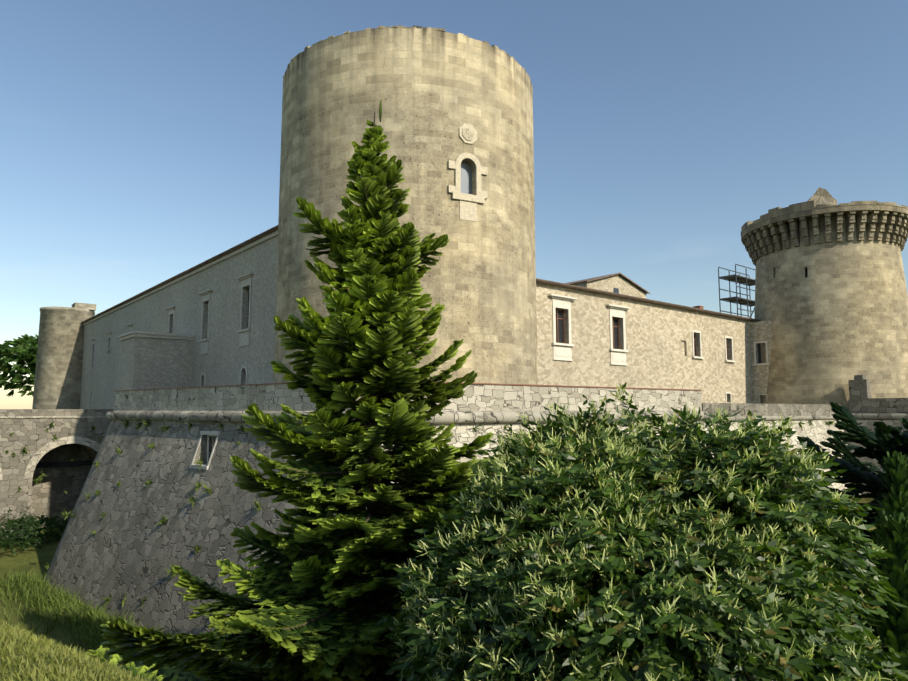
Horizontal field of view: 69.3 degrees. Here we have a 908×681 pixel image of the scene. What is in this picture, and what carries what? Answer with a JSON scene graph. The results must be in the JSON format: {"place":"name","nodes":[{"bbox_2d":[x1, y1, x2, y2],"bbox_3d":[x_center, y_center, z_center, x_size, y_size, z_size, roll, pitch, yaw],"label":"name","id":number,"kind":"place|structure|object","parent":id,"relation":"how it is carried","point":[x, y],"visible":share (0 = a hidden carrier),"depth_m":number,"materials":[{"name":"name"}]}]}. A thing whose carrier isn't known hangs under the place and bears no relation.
{"place":"outdoors","nodes":[
{"label":"outdoors","id":0,"kind":"place"},
{"bbox_2d":[0,619,154,680],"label":"bank grass","id":1,"kind":"structure","parent":0,"point":[52,648],"depth_m":4.87,"materials":[{"name":"green plant"}]},
{"bbox_2d":[81,225,277,405],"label":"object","id":2,"kind":"object","parent":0,"point":[260,238],"visible":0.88,"depth_m":42.59,"materials":[{"name":"beige stone"}]},
{"bbox_2d":[0,525,863,680],"bbox_3d":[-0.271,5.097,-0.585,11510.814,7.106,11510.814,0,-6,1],"label":"ground","id":3,"kind":"structure","parent":0,"point":[29,559],"depth_m":28.11,"materials":[{"name":"green plant"}]},
{"bbox_2d":[0,334,37,396],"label":"tree","id":4,"kind":"object","parent":3,"relation":"on","point":[22,352],"visible":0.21,"depth_m":88.03,"materials":[{"name":"green plant"}]},
{"bbox_2d":[0,507,55,555],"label":"bush","id":5,"kind":"object","parent":3,"relation":"on","point":[25,525],"visible":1,"depth_m":39.79,"materials":[{"name":"green plant"}]},
{"bbox_2d":[0,511,67,549],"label":"bush","id":6,"kind":"object","parent":3,"relation":"on","point":[52,522],"visible":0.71,"depth_m":42.38,"materials":[{"name":"green plant"}]},
{"bbox_2d":[0,418,110,540],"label":"arched bridge","id":7,"kind":"structure","parent":3,"relation":"on","point":[33,435],"depth_m":44.32,"materials":[{"name":"beige stone"}]},
{"bbox_2d":[0,409,113,527],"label":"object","id":8,"kind":"object","parent":3,"relation":"on","point":[56,465],"visible":0.46,"depth_m":48.74,"materials":[{"name":"grey stone"}]},
{"bbox_2d":[32,302,95,408],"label":"castle tower","id":9,"kind":"structure","parent":3,"relation":"on","point":[58,375],"depth_m":71.20,"materials":[{"name":"beige stone"}]},
{"bbox_2d":[0,566,227,680],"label":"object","id":10,"kind":"object","parent":3,"relation":"on","point":[26,585],"visible":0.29,"depth_m":27.38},
{"bbox_2d":[80,236,277,408],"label":"castle wing","id":11,"kind":"structure","parent":3,"relation":"on","point":[225,359],"depth_m":42.04,"materials":[{"name":"beige stone"}]},
{"bbox_2d":[118,331,194,389],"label":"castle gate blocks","id":12,"kind":"structure","parent":11,"relation":"attached to","point":[153,360],"depth_m":43.13,"materials":[{"name":"grey stone"}]},
{"bbox_2d":[84,100,555,680],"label":"fir tree","id":13,"kind":"object","parent":3,"relation":"on","point":[324,598],"visible":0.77,"depth_m":13.03,"materials":[{"name":"green plant"}]},
{"bbox_2d":[44,420,906,664],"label":"sloped stone wall","id":14,"kind":"structure","parent":3,"relation":"on","point":[130,548],"depth_m":27.92,"materials":[{"name":"grey stone"}]},
{"bbox_2d":[189,431,220,469],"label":"window","id":15,"kind":"structure","parent":14,"relation":"in","point":[211,438],"depth_m":28.17,"materials":[{"name":"beige stone"}]},
{"bbox_2d":[6,419,840,611],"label":"wall weeds","id":16,"kind":"object","parent":14,"relation":"on","point":[192,499],"depth_m":30.56,"materials":[{"name":"green plant"}]},
{"bbox_2d":[106,375,907,426],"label":"parapet wall","id":17,"kind":"structure","parent":14,"relation":"on","point":[489,404],"depth_m":29.30,"materials":[{"name":"grey stone"}]},
{"bbox_2d":[369,382,907,680],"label":"bush","id":18,"kind":"object","parent":3,"relation":"on","point":[596,548],"visible":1,"depth_m":8.17,"materials":[{"name":"green plant"}]},
{"bbox_2d":[796,402,907,643],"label":"spruce tree","id":19,"kind":"object","parent":3,"relation":"on","point":[882,440],"visible":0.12,"depth_m":19.20,"materials":[{"name":"green plant"}]},
{"bbox_2d":[851,451,907,649],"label":"cypress tree","id":20,"kind":"object","parent":3,"relation":"on","point":[896,480],"visible":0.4,"depth_m":13.99,"materials":[{"name":"green plant"}]},
{"bbox_2d":[864,511,907,675],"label":"cypress tree","id":21,"kind":"object","parent":3,"relation":"on","point":[892,630],"visible":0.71,"depth_m":12.39,"materials":[{"name":"green plant"}]},
{"bbox_2d":[0,0,907,408],"label":"sky","id":22,"kind":"structure","parent":0,"point":[140,140],"materials":[{"name":"blue"}]},
{"bbox_2d":[564,273,649,298],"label":"castle building","id":23,"kind":"structure","parent":0,"point":[619,283],"depth_m":62.05,"materials":[{"name":"stone"}]},
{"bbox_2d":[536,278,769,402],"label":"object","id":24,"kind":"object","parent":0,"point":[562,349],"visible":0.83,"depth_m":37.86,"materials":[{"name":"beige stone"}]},
{"bbox_2d":[718,264,755,317],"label":"scaffolding","id":25,"kind":"object","parent":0,"point":[743,280],"visible":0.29,"depth_m":60.14,"materials":[{"name":"grey metal"}]},
{"bbox_2d":[741,187,907,409],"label":"castle tower","id":26,"kind":"structure","parent":0,"point":[834,311],"depth_m":44.66,"materials":[{"name":"beige stone"}]},
{"label":"rampart terrace","id":27,"kind":"structure","parent":0,"visible":0},
{"bbox_2d":[273,28,537,384],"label":"castle tower","id":28,"kind":"structure","parent":27,"relation":"on","point":[433,91],"depth_m":28.65,"materials":[{"name":"stone"}]},
{"bbox_2d":[283,25,532,88],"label":"tower parapet","id":29,"kind":"structure","parent":28,"relation":"attached to","point":[396,26],"depth_m":28.94,"materials":[{"name":"beige stone"}]},
{"bbox_2d":[448,123,487,221],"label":"arched window","id":30,"kind":"structure","parent":28,"relation":"in","point":[461,190],"depth_m":28.46,"materials":[{"name":"beige stone"}]},
{"bbox_2d":[536,283,772,403],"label":"castle wing","id":31,"kind":"structure","parent":27,"relation":"on","point":[659,354],"depth_m":40.43,"materials":[{"name":"beige stone"}]}
]}

